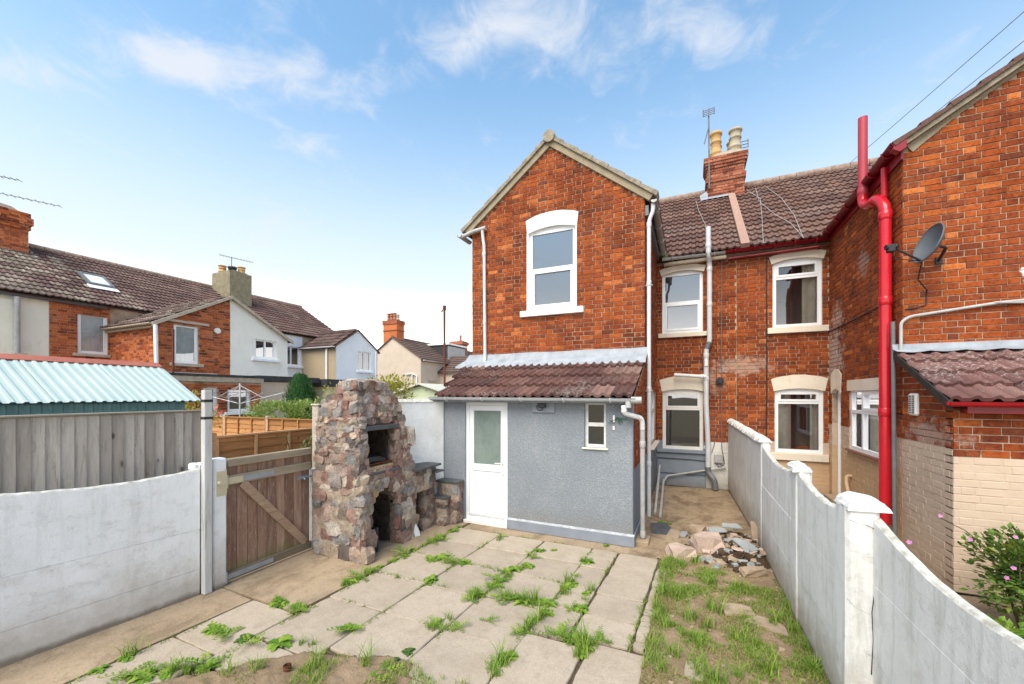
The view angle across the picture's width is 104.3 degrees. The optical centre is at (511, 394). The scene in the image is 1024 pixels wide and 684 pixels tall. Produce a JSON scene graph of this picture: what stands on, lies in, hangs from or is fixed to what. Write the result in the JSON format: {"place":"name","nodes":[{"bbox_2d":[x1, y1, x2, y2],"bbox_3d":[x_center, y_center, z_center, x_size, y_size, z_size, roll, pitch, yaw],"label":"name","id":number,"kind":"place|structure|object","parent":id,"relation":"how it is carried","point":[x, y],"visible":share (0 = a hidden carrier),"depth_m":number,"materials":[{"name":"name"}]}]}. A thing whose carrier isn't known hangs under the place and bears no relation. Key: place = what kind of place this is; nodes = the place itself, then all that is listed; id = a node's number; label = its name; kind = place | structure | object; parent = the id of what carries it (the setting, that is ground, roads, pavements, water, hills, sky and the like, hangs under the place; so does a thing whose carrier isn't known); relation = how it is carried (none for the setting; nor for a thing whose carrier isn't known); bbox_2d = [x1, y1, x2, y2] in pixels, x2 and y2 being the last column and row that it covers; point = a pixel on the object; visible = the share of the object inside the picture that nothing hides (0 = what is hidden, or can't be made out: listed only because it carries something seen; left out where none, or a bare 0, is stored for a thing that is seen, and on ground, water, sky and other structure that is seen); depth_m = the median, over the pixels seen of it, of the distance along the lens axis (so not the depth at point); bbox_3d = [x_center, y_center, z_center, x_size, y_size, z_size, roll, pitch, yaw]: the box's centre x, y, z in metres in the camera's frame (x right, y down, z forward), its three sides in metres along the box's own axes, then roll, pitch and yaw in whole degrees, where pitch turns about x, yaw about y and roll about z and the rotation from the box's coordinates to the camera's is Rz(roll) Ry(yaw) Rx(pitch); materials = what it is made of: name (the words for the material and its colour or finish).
{"place":"outdoors","nodes":[
{"label":"outdoors","id":0,"kind":"place"},
{"bbox_2d":[0,588,251,683],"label":"path","id":1,"kind":"structure","parent":0,"point":[65,663],"depth_m":3.56,"materials":[{"name":"concrete"}]},
{"bbox_2d":[200,390,212,594],"bbox_3d":[-3.388,1.075,4.419,0.076,2.250,0.086,0,0,24],"label":"timber post","id":2,"kind":"object","parent":1,"relation":"on","point":[206,401],"visible":1,"depth_m":4.39,"materials":[{"name":"grey wood"}]},
{"bbox_2d":[188,457,226,591],"bbox_3d":[-3.445,1.488,4.522,0.347,1.525,0.206,0,0,-21],"label":"gate post","id":3,"kind":"object","parent":1,"relation":"on","point":[219,482],"visible":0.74,"depth_m":4.52,"materials":[{"name":"concrete"}]},
{"bbox_2d":[226,447,311,583],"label":"wooden gate","id":4,"kind":"structure","parent":3,"relation":"attached to","point":[267,509],"depth_m":5.07,"materials":[{"name":"wood"}]},
{"bbox_2d":[149,651,415,683],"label":"soil patch","id":5,"kind":"object","parent":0,"point":[351,670],"visible":0.52,"depth_m":3.12,"materials":[{"name":"soil"}]},
{"bbox_2d":[170,649,204,674],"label":"weed","id":6,"kind":"object","parent":5,"relation":"on","point":[187,667],"visible":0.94,"depth_m":3.17,"materials":[{"name":"green plant"}]},
{"bbox_2d":[216,650,246,677],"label":"weed","id":7,"kind":"object","parent":5,"relation":"on","point":[228,669],"visible":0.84,"depth_m":3.12,"materials":[{"name":"green plant"}]},
{"bbox_2d":[303,638,333,668],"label":"weed","id":8,"kind":"object","parent":5,"relation":"on","point":[319,653],"visible":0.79,"depth_m":3.26,"materials":[{"name":"green plant"}]},
{"bbox_2d":[351,637,380,666],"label":"weed","id":9,"kind":"object","parent":5,"relation":"on","point":[364,660],"visible":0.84,"depth_m":3.27,"materials":[{"name":"green plant"}]},
{"bbox_2d":[224,521,468,613],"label":"path","id":10,"kind":"structure","parent":0,"point":[309,577],"depth_m":4.88,"materials":[{"name":"concrete"}]},
{"bbox_2d":[309,468,315,548],"bbox_3d":[-2.873,1.630,5.725,0.070,1.140,0.085,0,0,24],"label":"gate jamb","id":11,"kind":"object","parent":10,"relation":"on","point":[311,483],"visible":0.54,"depth_m":5.69,"materials":[{"name":"white paint"}]},
{"bbox_2d":[310,404,320,467],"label":"roughcast pillar","id":12,"kind":"structure","parent":10,"relation":"on","point":[315,410],"depth_m":5.77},
{"bbox_2d":[311,379,443,564],"bbox_3d":[-1.967,1.014,6.155,1.073,2.468,1.859,0,0,24],"label":"stone barbecue","id":13,"kind":"object","parent":10,"relation":"on","point":[356,495],"visible":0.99,"depth_m":5.48,"materials":[{"name":"stone"}]},
{"bbox_2d":[320,399,443,494],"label":"garden wall","id":14,"kind":"structure","parent":10,"relation":"on","point":[425,418],"depth_m":6.87,"materials":[{"name":"paint"}]},
{"bbox_2d":[434,478,463,525],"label":"stone step wall","id":15,"kind":"structure","parent":10,"relation":"on","point":[449,500],"depth_m":6.76,"materials":[{"name":"stone"}]},
{"bbox_2d":[69,523,704,683],"bbox_3d":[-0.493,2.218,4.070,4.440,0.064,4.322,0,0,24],"label":"patio","id":16,"kind":"structure","parent":0,"point":[397,628],"depth_m":3.87,"materials":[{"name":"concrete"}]},
{"bbox_2d":[97,661,152,683],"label":"weed","id":17,"kind":"object","parent":16,"relation":"on","point":[126,672],"visible":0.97,"depth_m":3.08,"materials":[{"name":"green plant"}]},
{"bbox_2d":[107,631,158,656],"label":"weed","id":18,"kind":"object","parent":16,"relation":"on","point":[128,650],"visible":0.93,"depth_m":3.37,"materials":[{"name":"green plant"}]},
{"bbox_2d":[126,669,158,683],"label":"weed","id":19,"kind":"object","parent":16,"relation":"on","point":[139,679],"visible":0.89,"depth_m":3.08,"materials":[{"name":"green plant"}]},
{"bbox_2d":[155,654,183,674],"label":"weed","id":20,"kind":"object","parent":16,"relation":"on","point":[172,669],"visible":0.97,"depth_m":3.15,"materials":[{"name":"green plant"}]},
{"bbox_2d":[174,651,230,671],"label":"weed","id":21,"kind":"object","parent":16,"relation":"on","point":[201,660],"visible":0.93,"depth_m":3.24,"materials":[{"name":"green plant"}]},
{"bbox_2d":[195,660,221,674],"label":"weed","id":22,"kind":"object","parent":16,"relation":"on","point":[212,665],"visible":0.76,"depth_m":3.20,"materials":[{"name":"green plant"}]},
{"bbox_2d":[209,620,243,641],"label":"weed","id":23,"kind":"object","parent":16,"relation":"on","point":[223,631],"visible":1,"depth_m":3.66,"materials":[{"name":"green plant"}]},
{"bbox_2d":[233,632,266,651],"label":"weed","id":24,"kind":"object","parent":16,"relation":"on","point":[246,637],"visible":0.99,"depth_m":3.55,"materials":[{"name":"green plant"}]},
{"bbox_2d":[266,634,293,652],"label":"weed","id":25,"kind":"object","parent":16,"relation":"on","point":[283,640],"visible":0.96,"depth_m":3.50,"materials":[{"name":"green plant"}]},
{"bbox_2d":[327,622,363,632],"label":"weed","id":26,"kind":"object","parent":16,"relation":"on","point":[343,627],"visible":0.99,"depth_m":3.68,"materials":[{"name":"green plant"}]},
{"bbox_2d":[69,527,646,683],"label":"joint grass","id":27,"kind":"structure","parent":16,"relation":"on","point":[490,567],"depth_m":4.13,"materials":[{"name":"plant"}]},
{"bbox_2d":[364,659,404,683],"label":"weed","id":28,"kind":"object","parent":16,"relation":"on","point":[380,675],"visible":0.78,"depth_m":3.11,"materials":[{"name":"green plant"}]},
{"bbox_2d":[479,651,500,681],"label":"weed","id":29,"kind":"object","parent":16,"relation":"on","point":[495,670],"visible":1,"depth_m":3.12,"materials":[{"name":"green plant"}]},
{"bbox_2d":[166,553,829,683],"bbox_3d":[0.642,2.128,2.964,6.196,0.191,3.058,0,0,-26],"label":"lawn grass","id":30,"kind":"structure","parent":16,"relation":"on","point":[667,565],"depth_m":3.51,"materials":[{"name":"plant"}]},
{"bbox_2d":[647,648,672,675],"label":"grass tuft","id":31,"kind":"object","parent":30,"relation":"on","point":[661,666],"visible":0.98,"depth_m":3.17,"materials":[{"name":"plant"}]},
{"bbox_2d":[659,632,691,659],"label":"grass tuft","id":32,"kind":"object","parent":30,"relation":"on","point":[672,651],"visible":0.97,"depth_m":3.36,"materials":[{"name":"plant"}]},
{"bbox_2d":[667,599,705,621],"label":"grass tuft","id":33,"kind":"object","parent":30,"relation":"on","point":[690,612],"visible":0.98,"depth_m":3.91,"materials":[{"name":"plant"}]},
{"bbox_2d":[671,638,715,676],"bbox_3d":[1.435,2.107,3.176,0.322,0.190,0.317,0,0,17],"label":"grass tuft","id":34,"kind":"object","parent":30,"relation":"on","point":[696,663],"visible":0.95,"depth_m":3.17,"materials":[{"name":"plant"}]},
{"bbox_2d":[701,589,734,615],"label":"grass tuft","id":35,"kind":"object","parent":30,"relation":"on","point":[710,605],"visible":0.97,"depth_m":4.06,"materials":[{"name":"plant"}]},
{"bbox_2d":[693,644,747,683],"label":"grass tuft","id":36,"kind":"object","parent":30,"relation":"on","point":[717,673],"visible":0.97,"depth_m":3.06,"materials":[{"name":"plant"}]},
{"bbox_2d":[720,602,756,616],"bbox_3d":[2.275,2.180,4.037,0.291,0.024,0.226,0,0,9],"label":"stone flag","id":37,"kind":"object","parent":30,"relation":"on","point":[732,609],"visible":0.85,"depth_m":4.02,"materials":[{"name":"stone"}]},
{"bbox_2d":[722,657,754,680],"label":"grass tuft","id":38,"kind":"object","parent":30,"relation":"on","point":[737,674],"visible":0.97,"depth_m":3.10,"materials":[{"name":"plant"}]},
{"bbox_2d":[724,620,753,642],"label":"grass tuft","id":39,"kind":"object","parent":30,"relation":"on","point":[735,635],"visible":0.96,"depth_m":3.56,"materials":[{"name":"plant"}]},
{"bbox_2d":[739,566,767,577],"bbox_3d":[2.936,2.150,4.839,0.323,0.105,0.107,0,0,-5],"label":"rubble stone","id":40,"kind":"object","parent":30,"relation":"on","point":[752,571],"visible":1,"depth_m":4.80,"materials":[{"name":"stone"}]},
{"bbox_2d":[733,639,787,679],"bbox_3d":[1.998,2.102,3.174,0.382,0.203,0.388,0,0,-2],"label":"grass tuft","id":41,"kind":"object","parent":30,"relation":"on","point":[770,668],"visible":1,"depth_m":3.17,"materials":[{"name":"plant"}]},
{"bbox_2d":[744,615,787,636],"bbox_3d":[2.428,2.180,3.787,0.356,0.024,0.180,0,0,42],"label":"stone flag","id":42,"kind":"object","parent":30,"relation":"on","point":[769,626],"visible":0.85,"depth_m":3.74,"materials":[{"name":"stone"}]},
{"bbox_2d":[760,599,793,625],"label":"grass tuft","id":43,"kind":"object","parent":30,"relation":"on","point":[775,619],"visible":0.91,"depth_m":3.81,"materials":[{"name":"plant"}]},
{"bbox_2d":[793,646,823,675],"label":"grass tuft","id":44,"kind":"object","parent":30,"relation":"on","point":[817,666],"visible":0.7,"depth_m":3.16,"materials":[{"name":"plant"}]},
{"bbox_2d":[485,632,522,667],"bbox_3d":[-0.054,2.098,3.253,0.342,0.225,0.348,0,0,0],"label":"weed","id":45,"kind":"object","parent":16,"relation":"on","point":[500,655],"visible":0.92,"depth_m":3.26,"materials":[{"name":"green plant"}]},
{"bbox_2d":[520,598,558,622],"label":"weed","id":46,"kind":"object","parent":16,"relation":"on","point":[540,612],"visible":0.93,"depth_m":3.89,"materials":[{"name":"green plant"}]},
{"bbox_2d":[542,619,571,644],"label":"weed","id":47,"kind":"object","parent":16,"relation":"on","point":[562,626],"visible":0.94,"depth_m":3.65,"materials":[{"name":"green plant"}]},
{"bbox_2d":[565,619,590,659],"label":"weed","id":48,"kind":"object","parent":16,"relation":"on","point":[578,647],"visible":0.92,"depth_m":3.36,"materials":[{"name":"green plant"}]},
{"bbox_2d":[568,611,611,653],"bbox_3d":[0.631,2.093,3.448,0.345,0.241,0.541,0,0,-27],"label":"weed","id":49,"kind":"object","parent":16,"relation":"on","point":[584,637],"visible":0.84,"depth_m":3.51,"materials":[{"name":"green plant"}]},
{"bbox_2d":[0,0,1023,350],"label":"sky","id":50,"kind":"structure","parent":0,"point":[342,150],"materials":[{"name":"blue"}]},
{"bbox_2d":[465,523,658,558],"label":"path","id":51,"kind":"structure","parent":0,"point":[574,542],"depth_m":6.08,"materials":[{"name":"concrete"}]},
{"bbox_2d":[628,484,758,564],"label":"path","id":52,"kind":"structure","parent":0,"point":[683,507],"depth_m":7.34,"materials":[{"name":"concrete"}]},
{"bbox_2d":[651,522,670,534],"bbox_3d":[2.452,2.190,6.545,0.316,0.024,0.596,0,0,18],"label":"slate slab","id":53,"kind":"object","parent":52,"relation":"on","point":[663,528],"depth_m":6.49,"materials":[{"name":"stone"}]},
{"bbox_2d":[665,542,696,560],"bbox_3d":[2.283,2.147,5.402,0.338,0.220,0.277,0,0,4],"label":"sandstone block","id":54,"kind":"object","parent":52,"relation":"on","point":[679,549],"depth_m":5.29,"materials":[{"name":"stone"}]},
{"bbox_2d":[689,531,725,553],"bbox_3d":[2.796,2.127,5.654,0.464,0.305,0.347,0,0,12],"label":"sandstone block","id":55,"kind":"object","parent":52,"relation":"on","point":[713,542],"depth_m":5.55,"materials":[{"name":"stone"}]},
{"bbox_2d":[684,524,765,572],"bbox_3d":[3.048,2.120,5.750,1.035,0.243,1.743,0,0,24],"label":"rubble","id":56,"kind":"object","parent":52,"relation":"on","point":[718,558],"depth_m":5.26,"materials":[{"name":"stone"}]},
{"bbox_2d":[711,544,770,575],"bbox_3d":[3.028,2.132,5.601,0.900,0.200,1.600,0,0,24],"label":"soil heap","id":57,"kind":"object","parent":52,"relation":"on","point":[762,560],"visible":0.16,"depth_m":5.12,"materials":[{"name":"soil"}]},
{"bbox_2d":[732,538,759,551],"bbox_3d":[3.125,2.010,5.345,0.223,0.099,0.264,0,0,-22],"label":"broken slate","id":58,"kind":"object","parent":57,"relation":"on","point":[744,544],"visible":1,"depth_m":5.33,"materials":[{"name":"stone"}]},
{"bbox_2d":[956,592,1017,601],"bbox_3d":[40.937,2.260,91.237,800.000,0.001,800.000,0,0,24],"label":"ground","id":59,"kind":"structure","parent":0,"point":[958,593],"depth_m":4.49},
{"bbox_2d":[0,203,50,355],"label":"terrace house","id":60,"kind":"structure","parent":59,"relation":"on","point":[24,325],"depth_m":12.05,"materials":[{"name":"concrete"}]},
{"bbox_2d":[0,468,199,667],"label":"boundary wall","id":61,"kind":"structure","parent":59,"relation":"on","point":[78,563],"depth_m":3.66,"materials":[{"name":"concrete"}]},
{"bbox_2d":[0,353,199,418],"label":"garden shed","id":62,"kind":"structure","parent":59,"relation":"on","point":[33,384],"depth_m":5.31,"materials":[{"name":"metal"}]},
{"bbox_2d":[0,410,200,493],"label":"board fence","id":63,"kind":"object","parent":59,"relation":"on","point":[42,452],"visible":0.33,"depth_m":4.74,"materials":[{"name":"wood"}]},
{"bbox_2d":[0,243,231,374],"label":"terrace house","id":64,"kind":"structure","parent":59,"relation":"on","point":[102,309],"depth_m":13.32,"materials":[{"name":"brick"}]},
{"bbox_2d":[72,314,110,357],"bbox_3d":[-13.842,-1.945,13.154,0.208,1.390,0.970,0,0,24],"label":"window","id":65,"kind":"structure","parent":64,"relation":"in","point":[92,341],"depth_m":13.19,"materials":[{"name":"white plastic"}]},
{"bbox_2d":[169,324,203,366],"bbox_3d":[-10.853,-1.435,13.090,0.700,1.830,1.200,0,0,24],"label":"window","id":66,"kind":"structure","parent":64,"relation":"in","point":[186,337],"depth_m":13.05,"materials":[{"name":"white plastic"}]},
{"bbox_2d":[172,329,174,371],"bbox_3d":[-10.334,0.100,12.145,0.065,4.200,0.065,0,0,2],"label":"rusty pole","id":67,"kind":"object","parent":59,"relation":"on","point":[173,350],"visible":0.41,"depth_m":12.13,"materials":[{"name":"metal"}]},
{"bbox_2d":[185,389,222,427],"bbox_3d":[-7.216,1.036,9.083,0.902,2.330,1.034,0,0,24],"label":"rose bush","id":68,"kind":"object","parent":59,"relation":"on","point":[214,409],"visible":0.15,"depth_m":9.23,"materials":[{"name":"green plant"}]},
{"bbox_2d":[168,372,265,416],"bbox_3d":[-9.956,0.770,13.060,1.140,2.860,3.080,0,0,24],"label":"brick extension","id":69,"kind":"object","parent":59,"relation":"on","point":[219,384],"visible":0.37,"depth_m":13.10,"materials":[{"name":"red brick"}]},
{"bbox_2d":[224,389,252,414],"bbox_3d":[-9.280,0.235,13.541,0.200,0.870,0.990,0,0,24],"label":"window","id":70,"kind":"structure","parent":69,"relation":"in","point":[233,408],"depth_m":13.52,"materials":[{"name":"white plastic"}]},
{"bbox_2d":[132,265,302,376],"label":"terrace house","id":71,"kind":"structure","parent":59,"relation":"on","point":[259,345],"depth_m":16.11,"materials":[{"name":"white paint"}]},
{"bbox_2d":[251,339,280,362],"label":"window","id":72,"kind":"structure","parent":71,"relation":"in","point":[264,351],"depth_m":15.41,"materials":[{"name":"white plastic"}]},
{"bbox_2d":[288,346,302,368],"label":"window","id":73,"kind":"structure","parent":71,"relation":"in","point":[293,352],"depth_m":19.87,"materials":[{"name":"white plastic"}]},
{"bbox_2d":[199,383,284,416],"bbox_3d":[-8.536,0.920,12.489,1.922,2.560,1.921,0,0,41],"label":"rotary airer","id":74,"kind":"object","parent":59,"relation":"on","point":[239,392],"visible":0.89,"depth_m":12.49,"materials":[{"name":"metal"}]},
{"bbox_2d":[212,428,311,462],"bbox_3d":[-3.703,1.360,7.613,0.100,1.580,3.790,0,0,24],"label":"lap fence","id":75,"kind":"object","parent":59,"relation":"on","point":[235,445],"visible":0.13,"depth_m":6.52,"materials":[{"name":"wood"}]},
{"bbox_2d":[212,414,311,435],"bbox_3d":[-6.488,1.330,10.578,7.390,1.540,0.100,0,0,24],"label":"lap fence","id":76,"kind":"object","parent":59,"relation":"on","point":[230,425],"visible":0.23,"depth_m":10.79,"materials":[{"name":"wood"}]},
{"bbox_2d":[240,398,307,418],"bbox_3d":[-7.101,1.141,11.940,2.190,2.125,1.562,0,0,6],"label":"garden shrub","id":77,"kind":"object","parent":59,"relation":"on","point":[268,406],"visible":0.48,"depth_m":11.66,"materials":[{"name":"green plant"}]},
{"bbox_2d":[256,375,319,417],"bbox_3d":[-8.946,0.750,15.665,0.850,2.900,2.540,0,0,24],"label":"rendered extension","id":78,"kind":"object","parent":59,"relation":"on","point":[277,385],"visible":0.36,"depth_m":14.98,"materials":[{"name":"white paint"}]},
{"bbox_2d":[277,398,319,418],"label":"garden shrub","id":79,"kind":"object","parent":59,"relation":"on","point":[305,403],"visible":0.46,"depth_m":11.77,"materials":[{"name":"green plant"}]},
{"bbox_2d":[282,373,316,418],"bbox_3d":[-6.966,0.729,13.091,1.169,2.941,1.128,0,0,24],"label":"conifer","id":80,"kind":"object","parent":59,"relation":"on","point":[299,382],"visible":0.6,"depth_m":12.86,"materials":[{"name":"plant"}]},
{"bbox_2d":[247,294,379,379],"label":"terrace house","id":81,"kind":"structure","parent":59,"relation":"on","point":[330,353],"depth_m":20.33,"materials":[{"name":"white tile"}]},
{"bbox_2d":[356,351,373,373],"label":"window","id":82,"kind":"structure","parent":81,"relation":"in","point":[363,357],"depth_m":20.96,"materials":[{"name":"white plastic"}]},
{"bbox_2d":[313,379,397,403],"bbox_3d":[-7.971,0.770,19.305,2.650,2.860,4.700,0,0,24],"label":"shrub","id":83,"kind":"object","parent":59,"relation":"on","point":[319,390],"visible":0.07,"depth_m":16.98,"materials":[{"name":"green plant"}]},
{"bbox_2d":[367,372,417,398],"bbox_3d":[-2.920,0.826,9.392,1.608,2.752,1.172,0,0,24],"label":"yellow shrub","id":84,"kind":"object","parent":59,"relation":"on","point":[401,384],"visible":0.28,"depth_m":9.34,"materials":[{"name":"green plant"}]},
{"bbox_2d":[393,383,448,398],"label":"green shed","id":85,"kind":"structure","parent":59,"relation":"on","point":[424,390],"depth_m":11.00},
{"bbox_2d":[441,305,445,385],"bbox_3d":[-1.998,-0.200,11.648,0.160,4.800,0.096,0,0,41],"label":"rusty pole","id":86,"kind":"object","parent":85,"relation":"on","point":[444,343],"visible":0.78,"depth_m":11.61,"materials":[{"name":"metal"}]},
{"bbox_2d":[377,313,471,389],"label":"house","id":87,"kind":"structure","parent":59,"relation":"on","point":[400,355],"depth_m":30.25,"materials":[{"name":"paint"}]},
{"bbox_2d":[428,126,749,547],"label":"brick house","id":88,"kind":"structure","parent":59,"relation":"on","point":[602,292],"depth_m":7.78,"materials":[{"name":"brick"}]},
{"bbox_2d":[463,402,506,528],"bbox_3d":[-0.433,1.167,6.790,0.842,2.085,0.145,0,0,24],"label":"door","id":89,"kind":"structure","parent":88,"relation":"in","point":[486,426],"depth_m":6.81,"materials":[{"name":"white plastic"}]},
{"bbox_2d":[532,403,554,412],"bbox_3d":[0.473,0.200,6.270,0.380,0.170,0.128,0,0,24],"label":"flood light","id":90,"kind":"object","parent":88,"relation":"attached to","point":[543,407],"visible":0.93,"depth_m":6.27,"materials":[{"name":"black plastic"}]},
{"bbox_2d":[520,210,583,317],"bbox_3d":[0.802,-2.643,8.022,1.325,2.087,0.185,0,0,24],"label":"window","id":91,"kind":"structure","parent":88,"relation":"in","point":[552,235],"depth_m":8.06,"materials":[{"name":"white plastic"}]},
{"bbox_2d":[582,403,607,450],"bbox_3d":[1.269,0.475,6.034,0.395,0.700,0.150,0,0,24],"label":"window","id":92,"kind":"structure","parent":88,"relation":"in","point":[595,413],"depth_m":6.07,"materials":[{"name":"white paint"}]},
{"bbox_2d":[651,392,659,449],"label":"window","id":93,"kind":"structure","parent":88,"relation":"in","point":[656,442],"depth_m":9.25,"materials":[{"name":"white plastic"}]},
{"bbox_2d":[660,376,703,449],"bbox_3d":[4.133,0.427,9.651,1.040,1.786,0.126,0,0,24],"label":"window","id":94,"kind":"structure","parent":88,"relation":"in","point":[682,396],"depth_m":9.66,"materials":[{"name":"plastic"}]},
{"bbox_2d":[658,264,706,337],"bbox_3d":[4.117,-2.266,9.634,1.085,1.753,0.190,0,0,24],"label":"window","id":95,"kind":"structure","parent":88,"relation":"in","point":[682,285],"depth_m":9.66,"materials":[{"name":"white plastic"}]},
{"bbox_2d":[702,107,714,188],"bbox_3d":[5.991,-7.503,12.131,0.342,2.406,0.103,0,0,24],"label":"tv aerial","id":96,"kind":"object","parent":88,"relation":"attached to","point":[708,129],"visible":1,"depth_m":12.14,"materials":[{"name":"metal"}]},
{"bbox_2d":[726,52,1023,600],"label":"brick house","id":97,"kind":"structure","parent":59,"relation":"on","point":[853,374],"depth_m":5.46,"materials":[{"name":"brick"}]},
{"bbox_2d":[767,249,828,333],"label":"window","id":98,"kind":"structure","parent":97,"relation":"in","point":[797,276],"depth_m":8.77,"materials":[{"name":"white plastic"}]},
{"bbox_2d":[771,374,828,462],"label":"window","id":99,"kind":"structure","parent":97,"relation":"in","point":[798,398],"depth_m":8.77,"materials":[{"name":"white plastic"}]},
{"bbox_2d":[824,369,841,503],"bbox_3d":[6.560,0.850,8.001,0.340,2.740,0.630,0,0,24],"label":"drainpipe","id":100,"kind":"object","parent":97,"relation":"in","point":[836,378],"depth_m":8.16,"materials":[{"name":"white plastic"}]},
{"bbox_2d":[845,377,878,461],"bbox_3d":[5.926,0.378,6.636,0.140,1.295,1.740,0,0,24],"label":"window","id":101,"kind":"structure","parent":97,"relation":"in","point":[864,404],"depth_m":6.78,"materials":[{"name":"white plastic"}]},
{"bbox_2d":[884,222,946,309],"bbox_3d":[5.301,-1.684,5.226,0.747,1.022,0.580,0,0,24],"label":"satellite dish","id":102,"kind":"object","parent":97,"relation":"attached to","point":[929,242],"visible":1,"depth_m":5.18,"materials":[{"name":"grey metal"}]},
{"bbox_2d":[851,11,1023,161],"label":"overhead wire","id":103,"kind":"object","parent":97,"relation":"attached to","point":[948,77],"visible":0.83,"depth_m":8.08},
{"bbox_2d":[727,418,1023,683],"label":"boundary wall","id":104,"kind":"structure","parent":59,"relation":"on","point":[870,596],"depth_m":2.60,"materials":[{"name":"concrete"}]},
{"bbox_2d":[959,595,1023,628],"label":"garden soil","id":105,"kind":"structure","parent":0,"point":[993,612],"depth_m":4.15,"materials":[{"name":"soil"}]},
{"bbox_2d":[938,514,1023,629],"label":"mallow bush","id":106,"kind":"object","parent":105,"relation":"on","point":[1010,564],"visible":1,"depth_m":3.68,"materials":[{"name":"green plant"}]},
{"bbox_2d":[988,613,1023,638],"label":"garden plant","id":107,"kind":"object","parent":105,"relation":"on","point":[1015,630],"visible":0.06,"depth_m":3.31,"materials":[{"name":"green plant"}]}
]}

